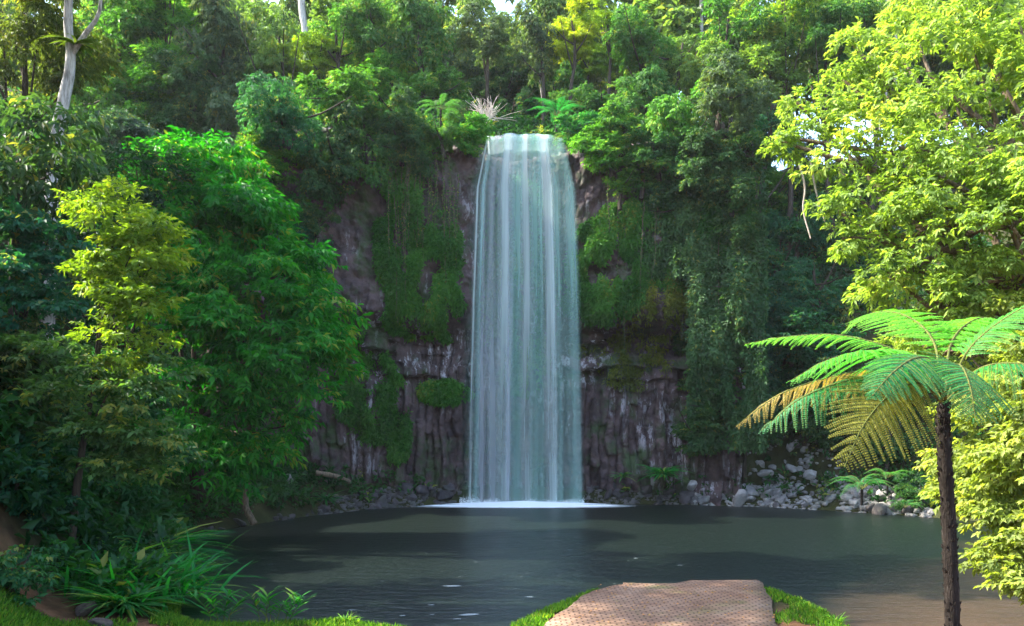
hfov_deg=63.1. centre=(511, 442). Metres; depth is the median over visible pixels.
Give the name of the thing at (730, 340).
shrub
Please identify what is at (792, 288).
tree
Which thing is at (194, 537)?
reed clump
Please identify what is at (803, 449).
boulder
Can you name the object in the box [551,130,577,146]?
lip fern
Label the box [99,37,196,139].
tree
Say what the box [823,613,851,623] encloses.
grass tuft
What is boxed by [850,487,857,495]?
boulder
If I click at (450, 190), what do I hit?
hanging vine
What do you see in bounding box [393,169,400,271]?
hanging vine
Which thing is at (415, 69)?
tree
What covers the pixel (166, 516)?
undergrowth
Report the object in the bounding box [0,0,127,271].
tree
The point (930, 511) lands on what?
boulder
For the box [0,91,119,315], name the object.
broadleaf tree
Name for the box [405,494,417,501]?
boulder
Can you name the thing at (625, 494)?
boulder
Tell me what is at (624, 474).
bank plant
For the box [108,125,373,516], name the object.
emerald tree
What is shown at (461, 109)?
shrub
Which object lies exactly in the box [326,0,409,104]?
tree
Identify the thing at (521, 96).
shrub
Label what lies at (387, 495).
boulder
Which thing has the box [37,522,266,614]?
reed clump
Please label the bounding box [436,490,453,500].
boulder
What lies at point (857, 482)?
shore fern
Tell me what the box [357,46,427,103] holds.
shrub
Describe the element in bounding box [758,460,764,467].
boulder
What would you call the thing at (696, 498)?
boulder
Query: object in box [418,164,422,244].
hanging vine
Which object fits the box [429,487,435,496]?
boulder
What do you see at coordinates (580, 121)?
tree
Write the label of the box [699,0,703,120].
thin pale tree
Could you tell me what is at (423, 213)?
hanging vine
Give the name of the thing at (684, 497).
boulder
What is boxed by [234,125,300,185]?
shrub
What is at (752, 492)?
boulder
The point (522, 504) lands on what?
waterfall
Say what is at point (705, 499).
boulder
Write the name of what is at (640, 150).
tree
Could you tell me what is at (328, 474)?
fallen log
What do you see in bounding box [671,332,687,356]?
shrub
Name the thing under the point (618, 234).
hanging vine
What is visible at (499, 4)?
sky
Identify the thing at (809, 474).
boulder
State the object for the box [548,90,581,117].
shrub
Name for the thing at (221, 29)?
tree
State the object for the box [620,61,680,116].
tree
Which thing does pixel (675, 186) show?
shrub
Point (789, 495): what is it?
boulder
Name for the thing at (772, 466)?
boulder
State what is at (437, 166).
hanging vine
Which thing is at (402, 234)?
hanging vine
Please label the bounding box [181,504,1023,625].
pool water
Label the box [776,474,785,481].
boulder
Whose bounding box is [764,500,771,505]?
boulder
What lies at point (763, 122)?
tree
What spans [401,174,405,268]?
hanging vine
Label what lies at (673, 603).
fallen leaves
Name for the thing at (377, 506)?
boulder
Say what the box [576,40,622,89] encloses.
tree
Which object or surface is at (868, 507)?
boulder
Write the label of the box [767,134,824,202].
tree
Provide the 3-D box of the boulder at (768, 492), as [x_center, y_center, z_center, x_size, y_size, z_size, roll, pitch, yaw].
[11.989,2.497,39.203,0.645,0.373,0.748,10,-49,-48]
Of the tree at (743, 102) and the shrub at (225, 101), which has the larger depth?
the shrub at (225, 101)
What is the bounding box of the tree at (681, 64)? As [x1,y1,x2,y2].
[633,30,725,99]
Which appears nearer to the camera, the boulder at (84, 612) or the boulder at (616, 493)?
the boulder at (84, 612)
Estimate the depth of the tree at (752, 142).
37.17 m
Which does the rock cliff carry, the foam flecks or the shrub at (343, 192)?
the shrub at (343, 192)
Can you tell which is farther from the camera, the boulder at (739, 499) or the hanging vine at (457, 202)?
the hanging vine at (457, 202)
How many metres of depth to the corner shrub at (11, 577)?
12.52 m
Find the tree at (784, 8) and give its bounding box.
[727,0,827,255]
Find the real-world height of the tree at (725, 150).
3.394 m
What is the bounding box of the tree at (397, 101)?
[358,82,431,133]
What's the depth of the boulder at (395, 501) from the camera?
38.29 m
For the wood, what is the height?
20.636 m
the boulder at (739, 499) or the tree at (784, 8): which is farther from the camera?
the tree at (784, 8)
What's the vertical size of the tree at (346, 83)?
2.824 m
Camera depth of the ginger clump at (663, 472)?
39.20 m
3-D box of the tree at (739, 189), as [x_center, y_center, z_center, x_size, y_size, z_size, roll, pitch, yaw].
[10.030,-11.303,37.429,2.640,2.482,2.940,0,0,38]
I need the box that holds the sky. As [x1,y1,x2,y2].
[33,0,1002,170]
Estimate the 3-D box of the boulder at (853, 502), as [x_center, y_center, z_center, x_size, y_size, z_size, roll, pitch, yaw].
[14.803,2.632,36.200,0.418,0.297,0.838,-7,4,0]
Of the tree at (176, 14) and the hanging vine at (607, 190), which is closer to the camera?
the hanging vine at (607, 190)
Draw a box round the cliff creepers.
[676,166,772,455]
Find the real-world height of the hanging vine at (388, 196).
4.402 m
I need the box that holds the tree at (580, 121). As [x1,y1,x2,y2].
[553,109,606,152]
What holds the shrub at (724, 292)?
on the rock cliff
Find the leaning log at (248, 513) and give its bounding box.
[242,483,257,525]
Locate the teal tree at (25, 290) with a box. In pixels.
[0,195,98,403]
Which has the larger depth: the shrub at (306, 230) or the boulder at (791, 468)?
the boulder at (791, 468)
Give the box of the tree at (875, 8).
[821,0,906,219]
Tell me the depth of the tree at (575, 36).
48.37 m
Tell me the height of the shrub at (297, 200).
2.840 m
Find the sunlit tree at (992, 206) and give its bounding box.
[755,0,1023,389]
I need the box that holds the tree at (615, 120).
[590,100,656,159]
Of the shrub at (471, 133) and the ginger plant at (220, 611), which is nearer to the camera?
the ginger plant at (220, 611)
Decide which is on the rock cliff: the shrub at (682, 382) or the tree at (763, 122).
the shrub at (682, 382)
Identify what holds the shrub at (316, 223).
on the rock cliff
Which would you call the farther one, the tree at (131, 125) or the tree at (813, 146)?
the tree at (813, 146)
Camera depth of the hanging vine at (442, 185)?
39.05 m
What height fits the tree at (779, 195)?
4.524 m
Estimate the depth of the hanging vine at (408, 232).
38.27 m
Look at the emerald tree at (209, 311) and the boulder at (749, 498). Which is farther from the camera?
the boulder at (749, 498)
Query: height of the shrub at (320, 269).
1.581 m
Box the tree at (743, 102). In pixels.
[670,48,784,137]
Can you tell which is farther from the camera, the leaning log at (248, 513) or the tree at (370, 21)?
the tree at (370, 21)
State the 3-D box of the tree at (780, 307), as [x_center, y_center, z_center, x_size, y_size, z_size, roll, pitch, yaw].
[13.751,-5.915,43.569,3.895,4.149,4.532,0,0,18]
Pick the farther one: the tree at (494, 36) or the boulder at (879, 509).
the tree at (494, 36)
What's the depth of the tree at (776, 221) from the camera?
47.79 m
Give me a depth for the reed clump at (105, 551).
15.62 m
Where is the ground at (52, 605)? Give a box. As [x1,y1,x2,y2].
[0,67,1023,625]
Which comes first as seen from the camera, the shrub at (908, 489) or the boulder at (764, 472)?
the shrub at (908, 489)
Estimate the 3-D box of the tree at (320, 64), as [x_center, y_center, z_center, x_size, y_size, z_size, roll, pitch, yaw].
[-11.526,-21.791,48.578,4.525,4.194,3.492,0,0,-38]
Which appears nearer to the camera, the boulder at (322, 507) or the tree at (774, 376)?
the boulder at (322, 507)
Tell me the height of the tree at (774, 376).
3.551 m
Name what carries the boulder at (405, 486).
on the ground at (52, 605)
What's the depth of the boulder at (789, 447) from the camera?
40.76 m
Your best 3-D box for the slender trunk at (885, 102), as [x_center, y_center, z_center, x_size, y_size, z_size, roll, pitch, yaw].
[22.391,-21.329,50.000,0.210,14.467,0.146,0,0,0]
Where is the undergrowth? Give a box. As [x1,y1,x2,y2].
[0,76,1023,608]
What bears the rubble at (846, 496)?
on the ground at (52, 605)
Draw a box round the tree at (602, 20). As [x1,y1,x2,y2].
[576,0,630,93]
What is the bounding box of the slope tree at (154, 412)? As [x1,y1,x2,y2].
[37,343,213,517]
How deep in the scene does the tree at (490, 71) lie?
53.42 m
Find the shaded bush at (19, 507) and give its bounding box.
[0,429,89,534]
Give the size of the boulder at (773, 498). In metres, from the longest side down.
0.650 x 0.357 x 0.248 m
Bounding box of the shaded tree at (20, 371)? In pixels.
[0,313,84,442]
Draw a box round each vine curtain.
[263,217,339,320]
[323,126,400,187]
[626,162,762,368]
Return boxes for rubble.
[316,486,448,513]
[585,485,687,504]
[695,369,934,517]
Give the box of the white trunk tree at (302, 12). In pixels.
[298,0,308,68]
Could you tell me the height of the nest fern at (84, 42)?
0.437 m
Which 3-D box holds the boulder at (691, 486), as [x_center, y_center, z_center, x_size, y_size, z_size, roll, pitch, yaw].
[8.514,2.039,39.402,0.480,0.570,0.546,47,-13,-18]
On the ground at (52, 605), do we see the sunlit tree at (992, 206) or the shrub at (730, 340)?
the sunlit tree at (992, 206)
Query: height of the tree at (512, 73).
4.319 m
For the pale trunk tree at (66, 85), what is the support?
on the ground at (52, 605)
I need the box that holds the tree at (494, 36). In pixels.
[452,1,514,120]
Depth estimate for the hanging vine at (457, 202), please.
39.52 m
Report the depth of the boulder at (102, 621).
12.63 m
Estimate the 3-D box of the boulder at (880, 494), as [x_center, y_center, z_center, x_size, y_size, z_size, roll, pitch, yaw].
[15.880,2.288,35.709,0.664,0.560,0.638,37,1,0]
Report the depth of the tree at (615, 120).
38.74 m
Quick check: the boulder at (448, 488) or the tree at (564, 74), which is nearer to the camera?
the boulder at (448, 488)
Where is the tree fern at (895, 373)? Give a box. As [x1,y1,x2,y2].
[736,305,1023,625]
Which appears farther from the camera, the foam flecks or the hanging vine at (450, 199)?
the hanging vine at (450, 199)
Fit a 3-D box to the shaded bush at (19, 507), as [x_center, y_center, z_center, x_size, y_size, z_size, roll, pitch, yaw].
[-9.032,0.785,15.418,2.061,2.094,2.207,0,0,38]
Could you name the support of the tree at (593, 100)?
on the ground at (52, 605)
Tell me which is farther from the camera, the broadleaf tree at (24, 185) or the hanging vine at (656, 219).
the hanging vine at (656, 219)
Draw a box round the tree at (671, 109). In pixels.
[640,78,722,177]
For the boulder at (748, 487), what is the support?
on the ground at (52, 605)
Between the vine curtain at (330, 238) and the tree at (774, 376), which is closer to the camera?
the vine curtain at (330, 238)
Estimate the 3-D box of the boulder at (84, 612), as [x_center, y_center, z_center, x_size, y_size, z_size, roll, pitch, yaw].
[-6.787,2.658,13.298,0.325,0.214,0.291,0,0,-32]
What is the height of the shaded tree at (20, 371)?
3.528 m
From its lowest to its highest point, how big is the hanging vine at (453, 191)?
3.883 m
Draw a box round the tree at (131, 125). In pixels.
[63,104,163,171]
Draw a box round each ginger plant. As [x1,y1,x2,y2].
[186,586,249,621]
[241,585,311,619]
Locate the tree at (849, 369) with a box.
[785,365,852,443]
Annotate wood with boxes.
[0,0,1023,164]
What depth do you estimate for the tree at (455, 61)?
53.25 m
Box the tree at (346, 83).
[293,64,379,129]
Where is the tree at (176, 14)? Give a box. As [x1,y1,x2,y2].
[125,0,220,142]
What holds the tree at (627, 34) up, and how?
on the ground at (52, 605)
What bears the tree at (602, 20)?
on the ground at (52, 605)
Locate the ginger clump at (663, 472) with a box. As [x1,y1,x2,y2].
[637,464,693,482]
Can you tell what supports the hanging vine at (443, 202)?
hanging from the rock cliff
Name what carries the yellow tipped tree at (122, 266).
on the ground at (52, 605)
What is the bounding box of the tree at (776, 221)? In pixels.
[766,191,836,263]
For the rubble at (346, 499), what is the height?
1.140 m
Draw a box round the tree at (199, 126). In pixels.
[188,106,215,132]
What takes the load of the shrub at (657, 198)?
on the rock cliff
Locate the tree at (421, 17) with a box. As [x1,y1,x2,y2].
[386,0,461,106]
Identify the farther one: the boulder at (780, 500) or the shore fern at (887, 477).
the boulder at (780, 500)
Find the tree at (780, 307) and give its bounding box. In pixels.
[759,292,813,356]
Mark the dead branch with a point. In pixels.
(489, 113)
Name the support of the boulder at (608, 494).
on the ground at (52, 605)
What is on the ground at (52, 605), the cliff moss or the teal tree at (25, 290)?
the teal tree at (25, 290)
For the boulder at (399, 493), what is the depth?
38.90 m
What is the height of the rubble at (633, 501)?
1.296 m
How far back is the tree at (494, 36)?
47.61 m
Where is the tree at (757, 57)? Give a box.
[721,18,822,238]
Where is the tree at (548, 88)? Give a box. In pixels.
[517,51,551,99]
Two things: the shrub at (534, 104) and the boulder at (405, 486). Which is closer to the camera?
the boulder at (405, 486)
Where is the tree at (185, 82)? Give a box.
[132,42,233,128]
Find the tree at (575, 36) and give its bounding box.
[543,0,602,103]
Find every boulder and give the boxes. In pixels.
[75,601,97,616]
[87,617,113,625]
[233,518,245,526]
[318,504,325,512]
[354,501,361,508]
[371,493,377,499]
[372,504,381,508]
[377,494,386,502]
[380,493,389,498]
[381,502,387,508]
[392,498,398,505]
[396,491,403,496]
[401,483,412,490]
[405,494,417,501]
[415,485,429,494]
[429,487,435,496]
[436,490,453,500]
[442,485,454,491]
[586,486,592,492]
[604,489,611,499]
[612,491,624,499]
[616,492,628,500]
[641,485,651,494]
[679,491,694,503]
[687,480,697,490]
[691,495,698,504]
[701,495,709,503]
[732,489,747,506]
[743,483,754,489]
[746,489,757,495]
[746,496,753,501]
[757,469,773,476]
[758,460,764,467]
[761,489,772,497]
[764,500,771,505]
[766,476,776,483]
[768,464,775,469]
[770,494,780,500]
[773,489,781,494]
[773,502,779,507]
[774,496,787,504]
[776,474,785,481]
[785,464,796,472]
[786,443,794,451]
[787,492,794,497]
[800,446,807,453]
[803,470,816,479]
[849,499,857,505]
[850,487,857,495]
[865,503,874,510]
[872,503,886,514]
[876,489,889,500]
[902,505,913,513]
[926,508,933,515]
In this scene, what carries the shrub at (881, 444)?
on the ground at (52, 605)
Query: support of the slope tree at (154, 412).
on the ground at (52, 605)
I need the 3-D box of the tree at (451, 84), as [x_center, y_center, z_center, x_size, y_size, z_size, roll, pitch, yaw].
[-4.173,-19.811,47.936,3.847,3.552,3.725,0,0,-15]
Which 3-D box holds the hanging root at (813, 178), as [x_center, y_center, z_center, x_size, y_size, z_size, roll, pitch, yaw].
[5.855,-4.801,16.005,0.431,1.096,0.050,0,0,-31]
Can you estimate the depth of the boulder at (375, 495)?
38.10 m
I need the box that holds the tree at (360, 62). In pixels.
[335,29,396,71]
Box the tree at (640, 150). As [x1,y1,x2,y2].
[617,141,679,199]
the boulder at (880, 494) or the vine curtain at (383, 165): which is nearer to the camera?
the boulder at (880, 494)
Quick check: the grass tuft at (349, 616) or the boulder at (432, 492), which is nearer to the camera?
the grass tuft at (349, 616)
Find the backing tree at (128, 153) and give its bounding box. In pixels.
[0,137,200,390]
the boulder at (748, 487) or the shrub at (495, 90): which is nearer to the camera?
the boulder at (748, 487)
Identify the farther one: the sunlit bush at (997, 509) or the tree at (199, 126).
the tree at (199, 126)
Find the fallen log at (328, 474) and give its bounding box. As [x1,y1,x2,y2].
[315,470,350,483]
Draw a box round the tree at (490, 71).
[469,46,511,89]
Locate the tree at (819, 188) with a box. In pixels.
[797,162,869,221]
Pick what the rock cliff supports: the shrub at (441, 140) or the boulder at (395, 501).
the shrub at (441, 140)
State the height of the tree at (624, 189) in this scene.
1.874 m
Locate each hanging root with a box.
[798,164,810,238]
[809,162,824,221]
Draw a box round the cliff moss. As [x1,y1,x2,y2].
[329,146,758,468]
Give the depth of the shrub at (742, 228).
37.27 m
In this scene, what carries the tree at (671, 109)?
on the rock cliff
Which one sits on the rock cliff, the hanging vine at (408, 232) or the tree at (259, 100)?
the tree at (259, 100)
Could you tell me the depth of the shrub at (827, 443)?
38.75 m
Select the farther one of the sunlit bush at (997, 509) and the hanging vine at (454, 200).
the hanging vine at (454, 200)
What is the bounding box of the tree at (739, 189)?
[702,161,760,216]
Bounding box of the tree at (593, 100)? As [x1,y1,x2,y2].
[562,74,646,122]
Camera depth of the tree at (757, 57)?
47.51 m
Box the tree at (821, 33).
[771,0,890,246]
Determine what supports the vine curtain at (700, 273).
hanging from the rock cliff
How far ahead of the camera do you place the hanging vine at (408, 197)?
38.33 m
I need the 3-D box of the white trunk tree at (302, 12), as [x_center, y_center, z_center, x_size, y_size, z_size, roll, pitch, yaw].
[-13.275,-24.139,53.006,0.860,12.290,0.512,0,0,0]
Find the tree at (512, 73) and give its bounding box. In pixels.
[481,45,546,104]
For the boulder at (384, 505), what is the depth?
37.70 m
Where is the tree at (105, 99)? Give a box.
[53,42,140,130]
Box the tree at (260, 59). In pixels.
[234,2,307,94]
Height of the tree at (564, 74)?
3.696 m
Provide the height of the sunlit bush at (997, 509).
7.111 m
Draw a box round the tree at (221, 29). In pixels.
[170,0,263,127]
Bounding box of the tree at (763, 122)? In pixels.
[753,100,804,216]
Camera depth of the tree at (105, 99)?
46.83 m
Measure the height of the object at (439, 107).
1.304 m
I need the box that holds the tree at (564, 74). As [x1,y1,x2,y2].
[521,58,585,102]
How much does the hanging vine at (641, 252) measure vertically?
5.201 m
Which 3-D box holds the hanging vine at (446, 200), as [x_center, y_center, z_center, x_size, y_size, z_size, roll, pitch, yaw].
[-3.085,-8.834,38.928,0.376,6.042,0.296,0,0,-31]
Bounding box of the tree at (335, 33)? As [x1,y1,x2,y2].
[292,1,361,69]
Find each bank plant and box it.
[312,489,347,507]
[606,472,635,481]
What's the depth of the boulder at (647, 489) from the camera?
40.51 m
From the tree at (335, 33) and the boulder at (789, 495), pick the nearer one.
the boulder at (789, 495)
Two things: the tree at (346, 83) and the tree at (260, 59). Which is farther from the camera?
the tree at (260, 59)
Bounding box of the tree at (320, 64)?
[277,29,353,81]
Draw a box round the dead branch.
[466,89,518,122]
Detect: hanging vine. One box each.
[387,163,391,240]
[387,166,391,257]
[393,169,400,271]
[400,162,404,242]
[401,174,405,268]
[404,164,409,271]
[405,155,410,220]
[405,161,410,240]
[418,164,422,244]
[421,162,425,270]
[427,178,432,221]
[430,178,434,222]
[433,159,436,214]
[434,160,438,226]
[441,179,445,276]
[442,153,446,236]
[443,190,448,316]
[446,193,451,259]
[447,155,452,232]
[451,185,455,264]
[453,192,457,269]
[455,173,459,233]
[605,169,610,233]
[615,193,619,273]
[622,227,627,352]
[639,201,645,311]
[652,212,657,280]
[716,240,719,311]
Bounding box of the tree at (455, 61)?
[434,20,482,97]
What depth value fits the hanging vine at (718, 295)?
38.13 m
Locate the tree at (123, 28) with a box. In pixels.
[73,0,169,110]
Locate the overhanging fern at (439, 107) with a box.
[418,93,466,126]
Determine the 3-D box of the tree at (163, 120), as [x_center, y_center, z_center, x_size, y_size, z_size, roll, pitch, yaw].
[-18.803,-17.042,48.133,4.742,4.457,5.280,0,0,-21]
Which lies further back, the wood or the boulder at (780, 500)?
the wood
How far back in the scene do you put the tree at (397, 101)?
37.72 m
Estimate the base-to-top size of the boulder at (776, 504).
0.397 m
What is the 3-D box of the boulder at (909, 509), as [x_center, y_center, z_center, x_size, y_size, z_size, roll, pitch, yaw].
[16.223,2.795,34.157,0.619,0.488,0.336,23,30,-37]
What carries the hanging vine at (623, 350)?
hanging from the rock cliff
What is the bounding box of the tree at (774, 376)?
[742,350,792,392]
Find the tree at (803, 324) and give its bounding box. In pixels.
[771,307,866,380]
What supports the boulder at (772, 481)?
on the ground at (52, 605)
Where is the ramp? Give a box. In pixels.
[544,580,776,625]
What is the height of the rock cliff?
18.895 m
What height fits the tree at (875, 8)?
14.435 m
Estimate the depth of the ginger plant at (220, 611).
13.29 m
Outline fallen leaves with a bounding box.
[560,582,774,625]
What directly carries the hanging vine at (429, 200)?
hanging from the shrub
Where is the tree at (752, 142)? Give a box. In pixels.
[727,127,781,180]
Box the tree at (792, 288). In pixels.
[763,248,863,325]
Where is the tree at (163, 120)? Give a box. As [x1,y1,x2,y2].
[147,98,226,165]
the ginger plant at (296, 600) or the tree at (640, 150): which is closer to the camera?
the ginger plant at (296, 600)
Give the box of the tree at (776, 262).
[764,221,812,292]
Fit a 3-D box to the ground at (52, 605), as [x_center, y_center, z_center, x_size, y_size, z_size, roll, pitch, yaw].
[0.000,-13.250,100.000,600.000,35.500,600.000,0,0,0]
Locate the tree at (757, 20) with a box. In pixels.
[697,0,784,129]
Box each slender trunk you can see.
[885,0,886,177]
[893,4,897,182]
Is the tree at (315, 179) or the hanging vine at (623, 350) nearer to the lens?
the tree at (315, 179)
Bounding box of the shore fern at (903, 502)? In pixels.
[884,499,926,508]
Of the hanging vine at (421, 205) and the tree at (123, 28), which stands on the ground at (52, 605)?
the tree at (123, 28)
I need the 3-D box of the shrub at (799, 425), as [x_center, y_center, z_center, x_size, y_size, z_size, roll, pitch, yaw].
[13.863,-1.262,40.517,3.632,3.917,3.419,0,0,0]
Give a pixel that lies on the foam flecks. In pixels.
(459, 585)
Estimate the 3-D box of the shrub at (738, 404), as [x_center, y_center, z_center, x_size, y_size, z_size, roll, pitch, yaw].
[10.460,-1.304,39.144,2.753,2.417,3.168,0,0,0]
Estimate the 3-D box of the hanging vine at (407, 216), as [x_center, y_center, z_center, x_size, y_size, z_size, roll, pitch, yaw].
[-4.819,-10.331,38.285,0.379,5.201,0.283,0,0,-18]
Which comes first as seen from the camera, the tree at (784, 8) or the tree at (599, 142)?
the tree at (599, 142)
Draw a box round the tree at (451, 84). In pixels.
[408,61,472,113]
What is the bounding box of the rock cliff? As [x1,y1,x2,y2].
[243,120,750,505]
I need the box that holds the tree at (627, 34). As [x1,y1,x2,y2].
[601,0,678,114]
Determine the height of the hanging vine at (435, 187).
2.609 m
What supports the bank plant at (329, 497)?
on the ground at (52, 605)
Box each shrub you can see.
[0,539,69,607]
[199,56,277,159]
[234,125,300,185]
[255,180,333,223]
[268,216,314,254]
[293,202,341,237]
[293,261,333,288]
[317,144,364,207]
[354,101,392,134]
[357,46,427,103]
[366,108,428,169]
[418,111,461,162]
[436,100,491,126]
[452,111,496,157]
[463,74,511,111]
[493,86,537,120]
[518,97,564,121]
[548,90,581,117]
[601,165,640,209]
[623,126,691,183]
[643,180,682,229]
[653,146,709,213]
[670,402,726,457]
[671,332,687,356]
[675,364,745,415]
[706,348,744,384]
[707,204,763,251]
[713,275,746,307]
[714,389,757,435]
[723,330,758,359]
[742,405,788,483]
[744,382,792,433]
[767,376,829,445]
[801,405,876,458]
[860,411,924,484]
[890,477,933,513]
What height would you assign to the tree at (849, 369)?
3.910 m
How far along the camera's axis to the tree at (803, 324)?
41.00 m
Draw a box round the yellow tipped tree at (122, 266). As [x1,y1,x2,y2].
[0,173,211,555]
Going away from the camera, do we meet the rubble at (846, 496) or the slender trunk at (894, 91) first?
the rubble at (846, 496)
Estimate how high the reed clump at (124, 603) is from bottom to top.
0.723 m
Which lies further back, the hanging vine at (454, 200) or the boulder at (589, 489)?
the boulder at (589, 489)
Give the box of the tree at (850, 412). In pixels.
[825,367,908,439]
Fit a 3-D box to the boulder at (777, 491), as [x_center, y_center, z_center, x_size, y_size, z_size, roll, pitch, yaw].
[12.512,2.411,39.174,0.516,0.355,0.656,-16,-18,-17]
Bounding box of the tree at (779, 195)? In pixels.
[757,162,810,215]
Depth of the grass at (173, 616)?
13.12 m
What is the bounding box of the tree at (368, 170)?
[332,105,395,191]
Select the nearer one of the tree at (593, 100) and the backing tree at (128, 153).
the backing tree at (128, 153)
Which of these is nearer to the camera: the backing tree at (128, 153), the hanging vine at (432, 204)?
the backing tree at (128, 153)
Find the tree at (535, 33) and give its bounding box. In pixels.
[509,0,560,120]
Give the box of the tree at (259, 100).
[233,69,351,159]
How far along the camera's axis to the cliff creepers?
37.59 m
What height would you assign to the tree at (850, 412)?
4.252 m
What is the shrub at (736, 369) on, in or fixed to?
on the rock cliff
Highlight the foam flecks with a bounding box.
[399,535,629,618]
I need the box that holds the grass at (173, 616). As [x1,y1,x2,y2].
[0,585,849,625]
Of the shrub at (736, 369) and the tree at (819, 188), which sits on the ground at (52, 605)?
the tree at (819, 188)
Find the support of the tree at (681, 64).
on the ground at (52, 605)
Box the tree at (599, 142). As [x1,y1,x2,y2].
[566,122,636,178]
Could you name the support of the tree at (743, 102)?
on the rock cliff
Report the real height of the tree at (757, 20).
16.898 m
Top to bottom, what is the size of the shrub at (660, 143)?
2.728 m
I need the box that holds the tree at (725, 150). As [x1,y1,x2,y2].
[667,123,746,195]
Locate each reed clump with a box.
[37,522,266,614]
[49,538,188,590]
[61,576,193,621]
[84,521,246,580]
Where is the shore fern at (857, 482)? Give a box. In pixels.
[826,475,897,505]
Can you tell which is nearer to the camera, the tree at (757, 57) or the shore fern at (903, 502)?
the shore fern at (903, 502)
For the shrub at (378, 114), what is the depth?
37.84 m
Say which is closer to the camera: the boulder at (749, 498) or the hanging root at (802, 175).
the hanging root at (802, 175)
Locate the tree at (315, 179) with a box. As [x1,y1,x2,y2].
[289,99,363,203]
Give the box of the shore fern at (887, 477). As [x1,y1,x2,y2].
[863,468,914,494]
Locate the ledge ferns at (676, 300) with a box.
[576,274,692,393]
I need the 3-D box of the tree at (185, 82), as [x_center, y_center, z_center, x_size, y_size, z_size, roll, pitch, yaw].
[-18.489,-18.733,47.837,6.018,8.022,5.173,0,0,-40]
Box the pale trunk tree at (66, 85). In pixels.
[39,0,101,346]
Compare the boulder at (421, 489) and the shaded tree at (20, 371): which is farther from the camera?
the boulder at (421, 489)
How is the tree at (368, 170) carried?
on the rock cliff
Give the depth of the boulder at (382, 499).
37.80 m
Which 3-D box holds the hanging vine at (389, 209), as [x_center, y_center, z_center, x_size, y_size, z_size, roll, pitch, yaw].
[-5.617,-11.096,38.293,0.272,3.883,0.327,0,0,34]
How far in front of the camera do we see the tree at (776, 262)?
45.73 m
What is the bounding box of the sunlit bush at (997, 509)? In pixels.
[912,287,1023,605]
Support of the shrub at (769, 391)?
on the ground at (52, 605)
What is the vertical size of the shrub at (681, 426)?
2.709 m
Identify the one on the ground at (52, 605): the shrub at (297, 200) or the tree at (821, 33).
the tree at (821, 33)
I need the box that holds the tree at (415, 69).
[389,37,436,75]
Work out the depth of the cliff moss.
39.57 m
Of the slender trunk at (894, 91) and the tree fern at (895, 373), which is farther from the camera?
the slender trunk at (894, 91)
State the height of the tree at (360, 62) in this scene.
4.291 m
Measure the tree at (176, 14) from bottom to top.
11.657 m
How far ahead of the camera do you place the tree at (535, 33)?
48.21 m
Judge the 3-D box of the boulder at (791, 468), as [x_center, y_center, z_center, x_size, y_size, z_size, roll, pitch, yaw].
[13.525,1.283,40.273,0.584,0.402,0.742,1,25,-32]
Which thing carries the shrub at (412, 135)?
on the rock cliff
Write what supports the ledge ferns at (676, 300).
on the rock cliff
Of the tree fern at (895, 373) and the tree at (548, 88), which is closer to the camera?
the tree fern at (895, 373)
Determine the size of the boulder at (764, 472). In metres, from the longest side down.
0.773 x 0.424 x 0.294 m
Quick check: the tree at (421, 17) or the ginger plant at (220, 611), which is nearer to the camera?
the ginger plant at (220, 611)
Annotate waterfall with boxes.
[424,133,618,507]
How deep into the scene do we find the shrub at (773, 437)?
39.98 m
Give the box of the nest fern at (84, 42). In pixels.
[40,33,104,64]
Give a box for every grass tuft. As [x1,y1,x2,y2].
[337,611,364,618]
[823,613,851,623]

